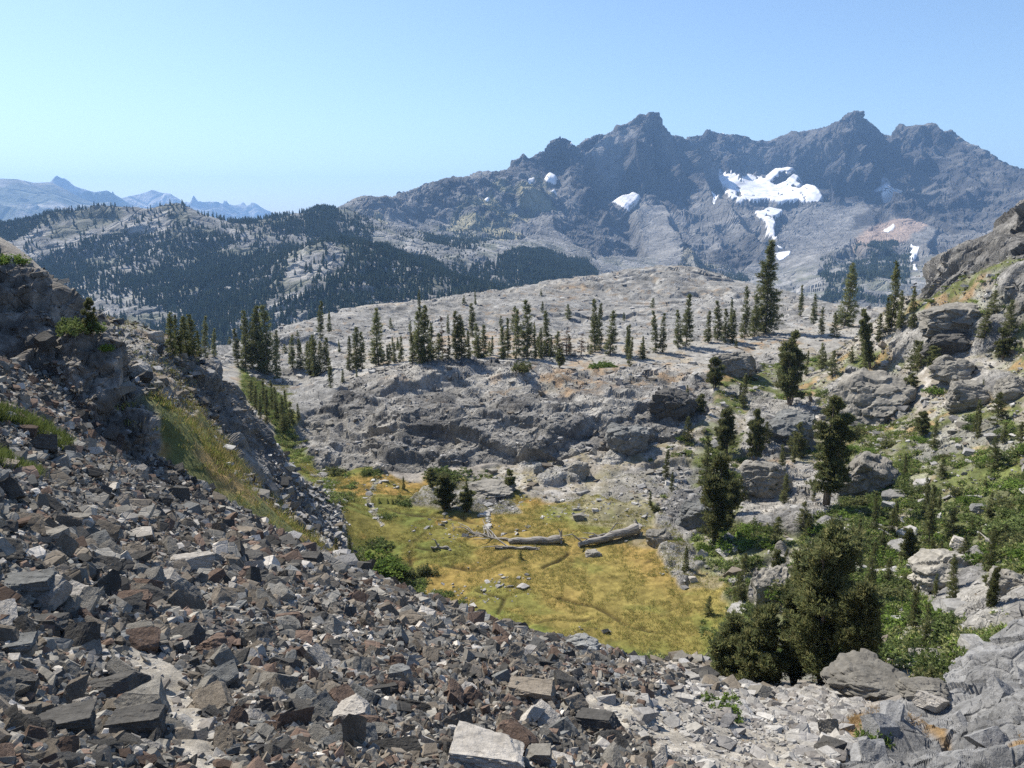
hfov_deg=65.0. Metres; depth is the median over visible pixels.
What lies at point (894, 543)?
boulder
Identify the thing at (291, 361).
conifer
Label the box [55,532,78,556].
talus block
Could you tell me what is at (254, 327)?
conifer
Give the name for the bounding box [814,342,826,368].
conifer
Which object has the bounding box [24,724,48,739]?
talus block
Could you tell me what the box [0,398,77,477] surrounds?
green grass
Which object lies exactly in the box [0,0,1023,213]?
sky
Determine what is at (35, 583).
boulder
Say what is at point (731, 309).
conifer
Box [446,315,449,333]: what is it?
conifer
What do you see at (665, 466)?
conifer
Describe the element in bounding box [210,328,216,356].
conifer
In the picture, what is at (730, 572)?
slope stones
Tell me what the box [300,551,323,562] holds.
boulder
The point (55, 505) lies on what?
talus block
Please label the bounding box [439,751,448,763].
talus block
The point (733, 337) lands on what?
conifer
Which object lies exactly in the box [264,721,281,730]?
talus block
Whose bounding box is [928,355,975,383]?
boulder
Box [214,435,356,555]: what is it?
fan rubble
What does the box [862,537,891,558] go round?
shrub
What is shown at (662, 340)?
conifer
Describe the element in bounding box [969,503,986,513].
boulder
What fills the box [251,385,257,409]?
conifer
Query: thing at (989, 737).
ledge block
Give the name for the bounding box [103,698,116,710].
talus block
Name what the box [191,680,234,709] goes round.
talus block
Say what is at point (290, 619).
talus block
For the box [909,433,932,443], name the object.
shrub
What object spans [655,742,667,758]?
talus block
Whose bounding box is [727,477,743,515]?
pine tree
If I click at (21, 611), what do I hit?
talus block
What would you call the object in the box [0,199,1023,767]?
ground
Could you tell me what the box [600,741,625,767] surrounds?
talus block
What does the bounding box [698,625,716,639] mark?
shrub
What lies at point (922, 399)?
boulder
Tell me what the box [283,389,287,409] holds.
conifer
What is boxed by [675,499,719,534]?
boulder
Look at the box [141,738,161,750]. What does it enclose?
talus block
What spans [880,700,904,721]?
ledge block
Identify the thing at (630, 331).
conifer
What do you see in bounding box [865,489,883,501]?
shrub
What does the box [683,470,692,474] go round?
boulder
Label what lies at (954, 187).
mountains
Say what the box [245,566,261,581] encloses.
talus block
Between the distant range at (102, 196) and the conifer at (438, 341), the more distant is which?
the distant range at (102, 196)
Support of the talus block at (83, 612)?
on the ground at (102, 375)
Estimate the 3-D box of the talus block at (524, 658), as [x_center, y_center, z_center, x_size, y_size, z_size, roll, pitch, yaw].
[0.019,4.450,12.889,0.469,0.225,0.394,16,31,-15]
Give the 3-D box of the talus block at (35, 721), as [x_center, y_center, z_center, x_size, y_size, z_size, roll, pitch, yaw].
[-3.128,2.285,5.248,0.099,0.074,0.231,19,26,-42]
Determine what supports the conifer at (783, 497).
on the ground at (102, 375)
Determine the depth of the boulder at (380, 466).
98.65 m
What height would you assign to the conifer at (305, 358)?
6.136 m
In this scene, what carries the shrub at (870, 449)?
on the ground at (102, 375)
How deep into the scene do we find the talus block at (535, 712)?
9.75 m
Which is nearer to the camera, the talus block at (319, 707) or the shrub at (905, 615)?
the talus block at (319, 707)
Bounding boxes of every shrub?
[0,253,31,264]
[55,315,107,336]
[94,343,115,351]
[324,465,346,475]
[358,536,393,551]
[360,466,383,478]
[362,545,411,577]
[374,554,399,574]
[376,512,397,520]
[391,561,415,579]
[392,493,413,506]
[405,574,426,588]
[413,563,438,577]
[416,589,446,597]
[421,465,452,475]
[423,467,497,481]
[510,359,531,372]
[587,358,618,368]
[650,505,659,511]
[676,436,688,440]
[695,542,715,551]
[696,690,743,723]
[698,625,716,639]
[705,557,741,572]
[715,528,757,552]
[728,392,739,398]
[737,523,763,537]
[737,603,750,616]
[738,555,767,569]
[743,602,753,612]
[748,517,775,534]
[759,538,780,550]
[764,583,784,606]
[767,578,798,598]
[807,523,827,533]
[808,510,844,526]
[816,388,828,393]
[828,505,855,514]
[828,508,865,520]
[835,495,883,508]
[837,497,853,504]
[843,501,870,511]
[844,443,865,452]
[846,512,875,529]
[849,425,867,436]
[849,568,885,584]
[850,531,875,548]
[852,723,894,749]
[853,533,881,545]
[854,572,903,587]
[857,567,870,576]
[859,507,900,521]
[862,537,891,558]
[863,447,879,452]
[864,500,890,510]
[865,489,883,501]
[867,543,902,566]
[871,514,893,525]
[876,583,922,598]
[878,637,908,664]
[879,437,895,447]
[880,602,904,615]
[881,614,909,633]
[884,577,912,591]
[885,636,912,649]
[892,473,913,484]
[892,480,925,495]
[893,574,909,579]
[895,460,923,469]
[898,417,926,427]
[898,541,925,551]
[901,609,911,624]
[902,596,934,615]
[902,601,920,612]
[904,636,942,654]
[906,498,922,507]
[908,663,946,682]
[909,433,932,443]
[909,646,953,675]
[913,610,966,647]
[915,502,927,511]
[920,530,950,540]
[921,385,947,394]
[923,458,938,463]
[929,607,949,616]
[932,536,950,545]
[935,518,947,524]
[937,453,952,460]
[943,501,959,511]
[948,486,963,496]
[954,495,973,505]
[959,512,985,534]
[959,535,977,544]
[960,424,975,431]
[960,493,983,502]
[961,414,983,422]
[961,549,988,564]
[968,451,993,463]
[974,540,1003,552]
[981,520,1018,536]
[985,447,1020,462]
[987,492,1020,508]
[987,524,1022,539]
[989,513,1023,533]
[992,426,1016,435]
[993,478,1023,495]
[997,506,1016,518]
[998,530,1023,546]
[1006,544,1023,562]
[1012,526,1023,534]
[1014,347,1023,353]
[1014,494,1023,510]
[1015,444,1023,451]
[1017,473,1023,480]
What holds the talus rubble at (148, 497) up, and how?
on the ground at (102, 375)
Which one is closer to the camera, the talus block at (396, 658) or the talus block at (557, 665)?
the talus block at (396, 658)
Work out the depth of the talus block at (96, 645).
8.40 m
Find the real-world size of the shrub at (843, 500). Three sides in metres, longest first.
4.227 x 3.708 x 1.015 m
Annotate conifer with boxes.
[164,312,179,355]
[173,315,184,353]
[179,315,194,356]
[179,323,184,352]
[186,314,199,357]
[196,330,201,356]
[201,315,210,357]
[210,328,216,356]
[232,328,241,365]
[239,309,251,367]
[244,305,268,368]
[245,379,254,400]
[246,329,256,366]
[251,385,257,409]
[255,304,277,374]
[255,327,264,366]
[257,393,262,418]
[260,378,266,403]
[262,388,270,423]
[269,380,273,408]
[271,330,281,378]
[272,387,279,417]
[277,395,289,430]
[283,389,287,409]
[285,402,297,424]
[287,334,295,367]
[295,338,304,368]
[296,403,299,419]
[303,342,309,367]
[304,337,313,375]
[309,334,320,376]
[315,300,324,337]
[315,341,324,372]
[321,337,331,370]
[326,312,331,331]
[327,358,333,387]
[333,537,338,550]
[340,369,344,381]
[345,336,352,369]
[347,535,353,552]
[350,326,362,368]
[357,331,366,369]
[367,307,387,364]
[385,345,390,365]
[387,343,392,358]
[391,342,396,362]
[397,336,404,361]
[408,332,416,363]
[410,306,427,363]
[415,305,434,361]
[417,289,420,305]
[428,323,435,359]
[433,333,445,359]
[439,317,448,355]
[440,471,448,508]
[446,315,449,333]
[446,335,451,358]
[450,311,461,359]
[453,314,468,357]
[465,330,471,358]
[468,303,475,336]
[471,323,482,356]
[475,337,479,357]
[479,324,488,357]
[489,336,493,354]
[497,315,503,326]
[497,325,506,358]
[504,318,511,357]
[508,306,519,331]
[510,309,521,357]
[516,299,536,358]
[532,334,537,358]
[533,337,543,354]
[537,327,543,358]
[541,310,551,354]
[548,336,554,356]
[553,331,563,354]
[557,330,576,355]
[563,304,571,318]
[567,334,571,353]
[575,333,586,354]
[588,298,599,351]
[596,303,603,342]
[603,310,618,354]
[624,324,631,354]
[624,326,630,358]
[626,337,634,366]
[636,343,646,357]
[641,336,645,358]
[649,310,659,352]
[649,491,652,505]
[650,298,654,307]
[658,313,666,352]
[661,449,670,476]
[669,472,674,491]
[673,310,682,347]
[680,545,690,570]
[681,293,694,346]
[681,416,693,443]
[695,393,706,413]
[699,436,715,477]
[703,311,711,341]
[703,596,714,616]
[706,356,725,388]
[711,300,723,339]
[720,308,730,342]
[728,310,737,342]
[729,299,733,314]
[732,571,739,596]
[734,572,747,601]
[735,553,752,577]
[736,476,748,503]
[737,373,749,408]
[738,285,751,338]
[748,293,760,336]
[762,421,773,443]
[767,516,785,545]
[770,548,785,566]
[778,444,786,470]
[779,473,789,503]
[784,548,788,561]
[785,421,809,458]
[789,436,797,462]
[792,500,813,527]
[798,285,804,315]
[804,351,809,374]
[804,513,813,536]
[809,293,818,323]
[811,489,816,500]
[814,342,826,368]
[817,307,825,333]
[826,350,837,374]
[828,312,840,336]
[834,262,858,327]
[846,346,854,362]
[856,518,861,538]
[862,340,868,370]
[864,541,878,594]
[868,491,880,529]
[874,313,883,340]
[878,528,887,553]
[882,556,894,580]
[883,260,900,328]
[883,297,891,331]
[886,506,895,532]
[892,500,899,525]
[896,290,906,328]
[897,527,921,557]
[900,339,920,369]
[902,453,907,473]
[903,373,920,386]
[904,588,922,635]
[907,287,917,328]
[911,341,926,371]
[913,410,931,435]
[914,583,920,598]
[918,605,932,642]
[920,484,930,516]
[921,483,939,545]
[922,345,941,372]
[923,477,930,491]
[928,536,937,548]
[929,419,939,448]
[932,573,938,597]
[936,458,948,478]
[937,493,942,509]
[937,540,943,548]
[942,507,965,540]
[943,578,959,598]
[944,554,958,588]
[956,536,971,553]
[968,518,975,535]
[971,399,983,432]
[973,310,994,337]
[975,415,982,437]
[977,527,981,539]
[981,529,998,571]
[981,565,991,585]
[982,436,1002,468]
[982,508,995,522]
[984,289,1000,314]
[984,492,994,510]
[986,392,1011,424]
[993,338,1000,357]
[997,523,1011,548]
[998,300,1018,333]
[999,422,1007,443]
[1013,422,1023,440]
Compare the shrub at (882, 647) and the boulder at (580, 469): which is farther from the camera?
the boulder at (580, 469)
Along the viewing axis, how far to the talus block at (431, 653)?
12.19 m
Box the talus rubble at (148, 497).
[0,357,699,767]
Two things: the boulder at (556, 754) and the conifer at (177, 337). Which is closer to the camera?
the boulder at (556, 754)
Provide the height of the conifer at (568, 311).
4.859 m
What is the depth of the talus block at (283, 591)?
14.11 m
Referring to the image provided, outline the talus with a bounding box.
[122,354,775,699]
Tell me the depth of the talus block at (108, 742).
5.27 m
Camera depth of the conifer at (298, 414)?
119.51 m
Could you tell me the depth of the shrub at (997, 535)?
54.41 m
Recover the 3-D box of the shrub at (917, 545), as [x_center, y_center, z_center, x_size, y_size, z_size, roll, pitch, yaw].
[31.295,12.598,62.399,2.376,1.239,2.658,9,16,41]
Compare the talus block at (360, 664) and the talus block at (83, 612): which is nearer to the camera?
the talus block at (83, 612)
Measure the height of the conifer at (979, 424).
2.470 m
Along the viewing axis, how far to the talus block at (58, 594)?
9.15 m
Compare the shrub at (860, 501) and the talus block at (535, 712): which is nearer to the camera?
the talus block at (535, 712)
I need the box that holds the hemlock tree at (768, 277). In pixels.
[749,239,784,333]
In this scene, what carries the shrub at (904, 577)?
on the ground at (102, 375)
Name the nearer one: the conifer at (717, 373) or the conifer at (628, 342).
the conifer at (717, 373)
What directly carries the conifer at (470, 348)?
on the ground at (102, 375)
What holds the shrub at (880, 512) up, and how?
on the ground at (102, 375)
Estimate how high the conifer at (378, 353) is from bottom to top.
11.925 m
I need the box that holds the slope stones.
[202,256,1023,680]
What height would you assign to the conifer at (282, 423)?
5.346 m
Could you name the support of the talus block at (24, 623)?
on the ground at (102, 375)
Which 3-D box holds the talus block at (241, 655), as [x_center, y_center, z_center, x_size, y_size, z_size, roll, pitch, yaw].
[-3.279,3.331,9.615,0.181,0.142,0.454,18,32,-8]
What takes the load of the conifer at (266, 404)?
on the ground at (102, 375)
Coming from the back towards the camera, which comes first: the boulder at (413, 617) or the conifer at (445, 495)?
the conifer at (445, 495)
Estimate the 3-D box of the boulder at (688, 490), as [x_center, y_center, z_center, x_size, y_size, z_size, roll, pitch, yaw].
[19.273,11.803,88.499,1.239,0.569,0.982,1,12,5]
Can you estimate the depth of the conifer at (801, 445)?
95.22 m
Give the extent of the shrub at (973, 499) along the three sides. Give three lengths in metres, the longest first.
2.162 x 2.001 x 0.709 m
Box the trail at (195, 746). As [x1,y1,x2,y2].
[120,647,850,767]
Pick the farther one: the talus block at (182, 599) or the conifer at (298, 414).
the conifer at (298, 414)
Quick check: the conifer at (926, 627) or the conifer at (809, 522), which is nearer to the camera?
the conifer at (926, 627)
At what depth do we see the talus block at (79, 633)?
8.43 m
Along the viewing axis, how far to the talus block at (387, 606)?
15.50 m
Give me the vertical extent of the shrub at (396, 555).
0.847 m
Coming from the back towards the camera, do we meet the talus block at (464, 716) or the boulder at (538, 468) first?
the boulder at (538, 468)
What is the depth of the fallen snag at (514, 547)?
75.20 m
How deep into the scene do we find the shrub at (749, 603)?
57.28 m
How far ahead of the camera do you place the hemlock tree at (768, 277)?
169.44 m
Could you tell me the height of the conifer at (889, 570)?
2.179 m
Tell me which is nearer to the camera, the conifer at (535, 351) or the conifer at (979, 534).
the conifer at (979, 534)
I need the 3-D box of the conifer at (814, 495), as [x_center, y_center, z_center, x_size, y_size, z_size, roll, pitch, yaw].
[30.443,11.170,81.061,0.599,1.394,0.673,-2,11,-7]
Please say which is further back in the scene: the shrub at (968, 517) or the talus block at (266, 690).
the shrub at (968, 517)
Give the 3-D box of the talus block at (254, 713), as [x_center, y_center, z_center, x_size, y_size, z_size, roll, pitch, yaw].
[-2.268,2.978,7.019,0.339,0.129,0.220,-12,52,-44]
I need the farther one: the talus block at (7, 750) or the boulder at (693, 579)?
the boulder at (693, 579)
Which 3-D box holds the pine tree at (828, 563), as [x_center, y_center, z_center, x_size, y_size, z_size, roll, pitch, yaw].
[12.810,8.981,33.107,3.817,7.659,4.431,0,11,0]
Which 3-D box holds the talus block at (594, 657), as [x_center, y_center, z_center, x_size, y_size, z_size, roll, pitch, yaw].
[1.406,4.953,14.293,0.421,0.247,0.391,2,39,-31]
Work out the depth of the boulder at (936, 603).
46.15 m
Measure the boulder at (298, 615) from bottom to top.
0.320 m
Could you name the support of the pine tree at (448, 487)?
on the meadow at (595, 572)
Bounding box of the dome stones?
[200,265,877,403]
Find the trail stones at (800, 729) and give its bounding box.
[124,648,872,767]
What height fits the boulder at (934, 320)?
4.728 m
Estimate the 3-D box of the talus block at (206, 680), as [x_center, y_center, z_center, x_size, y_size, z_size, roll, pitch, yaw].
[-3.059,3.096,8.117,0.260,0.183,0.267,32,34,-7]
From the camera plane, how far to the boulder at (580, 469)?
94.48 m
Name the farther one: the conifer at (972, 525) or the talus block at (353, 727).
the conifer at (972, 525)
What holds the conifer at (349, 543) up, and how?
on the ground at (102, 375)
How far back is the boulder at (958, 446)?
80.42 m
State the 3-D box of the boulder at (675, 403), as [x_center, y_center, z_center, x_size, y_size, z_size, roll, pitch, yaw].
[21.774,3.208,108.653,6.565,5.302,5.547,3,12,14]
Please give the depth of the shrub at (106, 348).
27.86 m
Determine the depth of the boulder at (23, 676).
6.24 m
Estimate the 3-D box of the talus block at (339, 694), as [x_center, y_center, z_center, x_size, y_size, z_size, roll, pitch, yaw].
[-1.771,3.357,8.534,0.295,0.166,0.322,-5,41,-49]
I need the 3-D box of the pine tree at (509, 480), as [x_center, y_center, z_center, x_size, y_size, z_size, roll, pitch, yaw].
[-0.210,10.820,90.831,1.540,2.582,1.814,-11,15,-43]
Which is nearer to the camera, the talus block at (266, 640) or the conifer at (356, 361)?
the talus block at (266, 640)
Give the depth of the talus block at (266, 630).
10.86 m
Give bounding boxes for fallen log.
[508,529,563,544]
[560,519,642,546]
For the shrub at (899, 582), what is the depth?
53.96 m
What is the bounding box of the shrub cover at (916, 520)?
[240,258,1023,678]
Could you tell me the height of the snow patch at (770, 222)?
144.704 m
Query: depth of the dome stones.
230.29 m
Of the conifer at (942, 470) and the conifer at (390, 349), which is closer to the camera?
the conifer at (942, 470)
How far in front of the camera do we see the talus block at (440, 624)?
14.78 m
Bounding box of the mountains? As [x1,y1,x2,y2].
[0,110,1023,347]
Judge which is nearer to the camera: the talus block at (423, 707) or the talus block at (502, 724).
the talus block at (502, 724)
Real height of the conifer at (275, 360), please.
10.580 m
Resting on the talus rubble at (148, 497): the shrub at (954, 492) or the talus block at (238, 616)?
the talus block at (238, 616)
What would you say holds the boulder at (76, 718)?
on the talus rubble at (148, 497)
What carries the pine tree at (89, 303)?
on the ground at (102, 375)
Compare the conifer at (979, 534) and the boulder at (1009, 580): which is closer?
the boulder at (1009, 580)
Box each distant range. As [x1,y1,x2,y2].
[0,179,118,220]
[51,176,243,220]
[76,190,141,207]
[222,201,274,219]
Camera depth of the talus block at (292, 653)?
10.09 m
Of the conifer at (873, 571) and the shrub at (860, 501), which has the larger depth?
the shrub at (860, 501)
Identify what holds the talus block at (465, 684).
on the ground at (102, 375)
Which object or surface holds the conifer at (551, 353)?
on the ground at (102, 375)
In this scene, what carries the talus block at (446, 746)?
on the ground at (102, 375)
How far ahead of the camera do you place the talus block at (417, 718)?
7.90 m
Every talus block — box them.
[0,599,17,625]
[0,624,19,640]
[0,676,15,701]
[0,742,16,764]
[1,520,18,531]
[3,718,21,729]
[4,537,22,560]
[4,703,17,716]
[9,712,33,725]
[12,614,35,632]
[15,683,30,696]
[17,512,46,535]
[17,607,28,616]
[24,703,41,715]
[24,716,40,729]
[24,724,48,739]
[29,701,54,712]
[35,492,63,510]
[35,573,72,610]
[41,719,56,732]
[41,737,59,749]
[54,513,82,527]
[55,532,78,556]
[56,595,81,612]
[57,735,79,752]
[61,621,100,646]
[62,660,82,677]
[62,674,88,703]
[66,567,89,582]
[68,580,88,595]
[70,533,77,538]
[72,696,89,702]
[77,586,103,611]
[77,608,92,617]
[78,638,102,654]
[82,615,108,629]
[85,538,99,548]
[86,738,119,745]
[91,529,111,544]
[92,569,121,594]
[93,519,120,533]
[97,555,123,571]
[99,538,123,553]
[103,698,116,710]
[104,656,137,675]
[111,589,152,608]
[113,677,171,711]
[118,733,149,748]
[121,546,137,553]
[122,592,145,613]
[126,620,154,628]
[126,626,160,653]
[127,543,147,550]
[130,550,152,561]
[130,582,145,589]
[132,560,149,573]
[133,577,163,588]
[139,583,167,604]
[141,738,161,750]
[144,566,164,580]
[148,727,161,741]
[162,536,178,556]
[163,567,181,583]
[166,716,185,727]
[167,590,205,610]
[170,558,190,570]
[170,622,205,644]
[171,578,200,596]
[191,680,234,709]
[196,674,226,688]
[203,659,238,684]
[204,648,216,657]
[204,704,223,716]
[208,568,225,582]
[210,643,240,668]
[211,587,238,604]
[213,723,232,751]
[218,702,228,709]
[221,610,249,621]
[222,587,239,592]
[226,556,244,567]
[226,584,244,592]
[226,705,247,726]
[228,581,247,594]
[234,647,249,663]
[237,695,252,705]
[240,622,278,642]
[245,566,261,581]
[246,708,260,712]
[247,588,256,599]
[248,640,266,650]
[248,708,270,722]
[252,597,272,608]
[252,723,274,738]
[255,588,280,609]
[255,699,274,711]
[257,638,269,644]
[259,671,297,688]
[259,676,283,690]
[260,569,268,574]
[261,687,270,694]
[264,590,278,602]
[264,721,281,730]
[264,743,284,756]
[267,657,303,669]
[270,581,295,601]
[270,686,289,698]
[270,706,314,726]
[270,731,281,742]
[274,611,286,613]
[275,615,300,629]
[277,759,285,767]
[283,699,295,709]
[285,649,296,658]
[288,698,312,705]
[290,738,317,752]
[293,683,316,698]
[294,699,308,709]
[304,643,332,667]
[308,720,330,741]
[309,688,336,717]
[313,611,328,621]
[313,701,328,716]
[316,577,327,586]
[319,731,344,750]
[320,680,339,691]
[323,614,341,634]
[326,723,341,733]
[328,683,354,702]
[331,659,340,667]
[340,656,370,674]
[342,714,366,746]
[343,741,357,757]
[351,683,380,704]
[360,610,375,627]
[361,714,379,722]
[363,645,379,656]
[365,591,379,602]
[365,722,377,742]
[366,682,398,695]
[368,735,420,754]
[370,707,376,714]
[372,722,387,735]
[375,601,398,615]
[385,679,405,689]
[389,654,406,664]
[399,697,430,712]
[401,723,414,736]
[406,714,423,727]
[413,631,424,639]
[416,757,436,763]
[422,646,439,661]
[424,613,438,625]
[432,701,447,716]
[433,621,445,629]
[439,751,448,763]
[441,709,472,725]
[443,741,451,755]
[447,678,463,705]
[461,662,475,677]
[461,681,476,689]
[463,685,482,703]
[478,645,498,655]
[478,721,487,728]
[479,689,491,698]
[495,712,514,725]
[496,719,508,731]
[502,718,538,754]
[503,646,526,661]
[505,643,524,658]
[505,681,519,696]
[508,658,529,669]
[519,705,544,721]
[520,708,534,720]
[523,757,529,767]
[525,654,539,662]
[535,641,547,651]
[535,699,560,725]
[537,724,556,738]
[539,660,556,665]
[548,716,579,736]
[549,661,563,668]
[554,670,576,692]
[559,702,576,713]
[563,692,588,711]
[569,717,579,728]
[576,653,600,664]
[579,736,591,741]
[595,651,610,660]
[595,661,612,666]
[595,729,630,747]
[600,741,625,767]
[618,745,634,754]
[635,735,655,744]
[652,753,667,767]
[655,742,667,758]
[667,755,675,759]
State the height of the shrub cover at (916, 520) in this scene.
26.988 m
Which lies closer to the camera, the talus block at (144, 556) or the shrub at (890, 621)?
the talus block at (144, 556)
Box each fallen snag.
[431,539,448,548]
[451,519,509,540]
[481,536,540,549]
[588,523,622,537]
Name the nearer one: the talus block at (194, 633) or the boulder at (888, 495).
the talus block at (194, 633)
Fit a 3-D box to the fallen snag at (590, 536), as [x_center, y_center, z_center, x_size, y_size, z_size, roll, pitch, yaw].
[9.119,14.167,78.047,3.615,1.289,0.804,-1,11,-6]
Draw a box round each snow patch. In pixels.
[544,172,557,184]
[613,192,641,212]
[711,191,717,203]
[719,167,823,204]
[755,207,782,242]
[774,251,790,259]
[873,176,901,204]
[883,223,894,232]
[910,244,918,261]
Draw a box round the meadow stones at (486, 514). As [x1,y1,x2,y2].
[298,464,689,632]
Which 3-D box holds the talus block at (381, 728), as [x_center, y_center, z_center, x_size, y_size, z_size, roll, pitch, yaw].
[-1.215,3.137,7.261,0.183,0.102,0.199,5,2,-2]
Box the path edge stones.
[571,644,778,693]
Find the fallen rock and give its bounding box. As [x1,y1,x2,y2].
[3,254,283,503]
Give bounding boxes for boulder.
[0,477,26,499]
[1,569,60,597]
[2,631,37,654]
[3,668,38,697]
[29,434,57,453]
[34,612,69,634]
[38,699,96,735]
[46,525,69,541]
[82,516,93,525]
[88,670,151,698]
[102,703,168,737]
[127,361,154,380]
[146,331,163,342]
[168,485,190,501]
[170,551,214,569]
[195,632,231,654]
[274,611,303,629]
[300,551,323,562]
[332,693,370,717]
[372,463,384,470]
[387,663,411,677]
[399,609,423,624]
[447,721,524,767]
[468,478,516,497]
[474,622,488,628]
[508,676,555,702]
[526,743,551,764]
[533,462,543,473]
[552,750,573,764]
[555,459,563,465]
[565,633,601,650]
[568,460,589,479]
[572,512,584,520]
[575,707,624,731]
[576,490,589,495]
[585,549,601,557]
[605,422,649,455]
[645,529,672,547]
[648,387,697,421]
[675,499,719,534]
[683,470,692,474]
[683,489,692,492]
[688,576,697,582]
[711,351,755,378]
[715,544,738,556]
[727,599,746,612]
[739,460,792,498]
[750,562,790,607]
[758,514,771,522]
[765,409,815,449]
[813,515,830,527]
[813,735,846,749]
[817,719,838,733]
[819,367,917,426]
[820,648,907,701]
[837,451,900,496]
[880,501,894,508]
[881,489,910,500]
[887,538,904,551]
[895,676,951,705]
[907,548,972,591]
[912,690,949,712]
[916,302,983,337]
[919,397,929,401]
[920,329,972,356]
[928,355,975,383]
[931,598,940,610]
[941,598,967,612]
[943,379,990,412]
[949,535,963,547]
[955,443,961,448]
[957,634,982,648]
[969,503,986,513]
[984,433,1002,438]
[986,565,1023,597]
[993,374,1023,403]
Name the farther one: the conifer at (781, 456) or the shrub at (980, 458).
the conifer at (781, 456)
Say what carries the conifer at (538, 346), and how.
on the ground at (102, 375)
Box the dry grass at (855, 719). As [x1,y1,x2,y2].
[624,687,1023,765]
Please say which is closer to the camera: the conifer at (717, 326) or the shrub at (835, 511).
the shrub at (835, 511)
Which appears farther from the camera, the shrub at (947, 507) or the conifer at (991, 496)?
the shrub at (947, 507)
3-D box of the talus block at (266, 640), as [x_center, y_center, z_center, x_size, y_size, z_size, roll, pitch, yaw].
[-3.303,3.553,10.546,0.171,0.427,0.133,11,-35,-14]
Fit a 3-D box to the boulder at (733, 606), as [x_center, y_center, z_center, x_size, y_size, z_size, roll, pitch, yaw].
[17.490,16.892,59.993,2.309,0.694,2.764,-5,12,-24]
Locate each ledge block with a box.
[850,742,888,760]
[857,736,869,740]
[858,739,887,761]
[860,713,901,739]
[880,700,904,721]
[896,700,911,721]
[952,710,967,732]
[963,726,1009,747]
[986,676,1014,703]
[1011,716,1023,724]
[1014,666,1023,679]
[1018,678,1023,688]
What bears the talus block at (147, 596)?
on the talus rubble at (148, 497)
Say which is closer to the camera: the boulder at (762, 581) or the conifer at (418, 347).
the boulder at (762, 581)
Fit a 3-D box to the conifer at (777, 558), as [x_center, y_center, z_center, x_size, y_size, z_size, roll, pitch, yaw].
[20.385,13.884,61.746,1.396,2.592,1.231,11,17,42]
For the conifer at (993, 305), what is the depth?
100.31 m
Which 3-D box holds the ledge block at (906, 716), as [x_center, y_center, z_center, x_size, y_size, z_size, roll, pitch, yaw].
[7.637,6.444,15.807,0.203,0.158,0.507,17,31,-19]
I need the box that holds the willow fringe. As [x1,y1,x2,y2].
[242,380,727,658]
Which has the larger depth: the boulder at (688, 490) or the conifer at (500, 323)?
the conifer at (500, 323)
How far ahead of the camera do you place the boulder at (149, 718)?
6.07 m
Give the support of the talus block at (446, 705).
on the ground at (102, 375)
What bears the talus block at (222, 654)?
on the ground at (102, 375)
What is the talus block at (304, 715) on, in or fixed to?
on the ground at (102, 375)
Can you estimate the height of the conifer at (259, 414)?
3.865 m
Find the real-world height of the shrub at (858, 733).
0.379 m
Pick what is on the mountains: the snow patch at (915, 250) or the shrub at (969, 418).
the snow patch at (915, 250)
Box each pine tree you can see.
[80,296,97,336]
[423,468,437,487]
[429,472,459,509]
[458,486,476,511]
[504,468,515,485]
[553,349,565,367]
[696,451,737,542]
[707,609,749,676]
[713,406,737,454]
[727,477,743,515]
[729,599,790,683]
[745,408,767,460]
[772,329,807,404]
[777,516,868,684]
[778,590,810,684]
[803,394,859,505]
[833,579,885,658]
[858,307,877,368]
[985,566,1002,607]
[994,326,1015,358]
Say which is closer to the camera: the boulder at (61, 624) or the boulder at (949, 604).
the boulder at (61, 624)
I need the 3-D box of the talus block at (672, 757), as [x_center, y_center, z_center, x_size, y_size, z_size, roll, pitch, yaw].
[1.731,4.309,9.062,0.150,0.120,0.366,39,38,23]
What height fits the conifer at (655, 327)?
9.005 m
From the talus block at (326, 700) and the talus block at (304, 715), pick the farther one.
the talus block at (326, 700)
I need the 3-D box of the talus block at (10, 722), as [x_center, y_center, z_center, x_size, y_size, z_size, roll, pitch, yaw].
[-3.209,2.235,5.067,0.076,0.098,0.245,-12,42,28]
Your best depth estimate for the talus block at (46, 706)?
6.03 m
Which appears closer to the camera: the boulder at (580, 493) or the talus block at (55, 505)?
the talus block at (55, 505)
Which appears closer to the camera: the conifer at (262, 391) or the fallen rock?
the fallen rock
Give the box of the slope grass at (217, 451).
[95,255,1023,681]
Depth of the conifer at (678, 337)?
162.77 m
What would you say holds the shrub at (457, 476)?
on the meadow at (595, 572)
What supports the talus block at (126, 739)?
on the ground at (102, 375)
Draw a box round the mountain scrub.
[51,171,711,309]
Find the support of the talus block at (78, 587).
on the ground at (102, 375)
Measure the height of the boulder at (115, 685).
0.284 m
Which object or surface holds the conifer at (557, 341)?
on the ground at (102, 375)
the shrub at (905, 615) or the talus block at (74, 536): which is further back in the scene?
the shrub at (905, 615)
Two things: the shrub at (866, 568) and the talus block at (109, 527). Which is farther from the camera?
the shrub at (866, 568)
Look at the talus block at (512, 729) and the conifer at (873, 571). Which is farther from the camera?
the conifer at (873, 571)
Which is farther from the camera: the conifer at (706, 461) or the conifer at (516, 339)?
the conifer at (516, 339)
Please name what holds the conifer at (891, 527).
on the ground at (102, 375)
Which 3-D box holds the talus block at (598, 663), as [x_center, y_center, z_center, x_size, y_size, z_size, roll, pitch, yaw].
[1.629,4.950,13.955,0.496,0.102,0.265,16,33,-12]
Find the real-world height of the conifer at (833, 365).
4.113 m
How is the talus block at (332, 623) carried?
on the ground at (102, 375)
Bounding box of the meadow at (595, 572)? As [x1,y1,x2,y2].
[294,462,729,656]
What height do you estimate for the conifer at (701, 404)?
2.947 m
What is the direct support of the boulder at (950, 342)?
on the ground at (102, 375)
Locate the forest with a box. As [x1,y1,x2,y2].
[0,200,913,345]
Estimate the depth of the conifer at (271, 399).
122.82 m

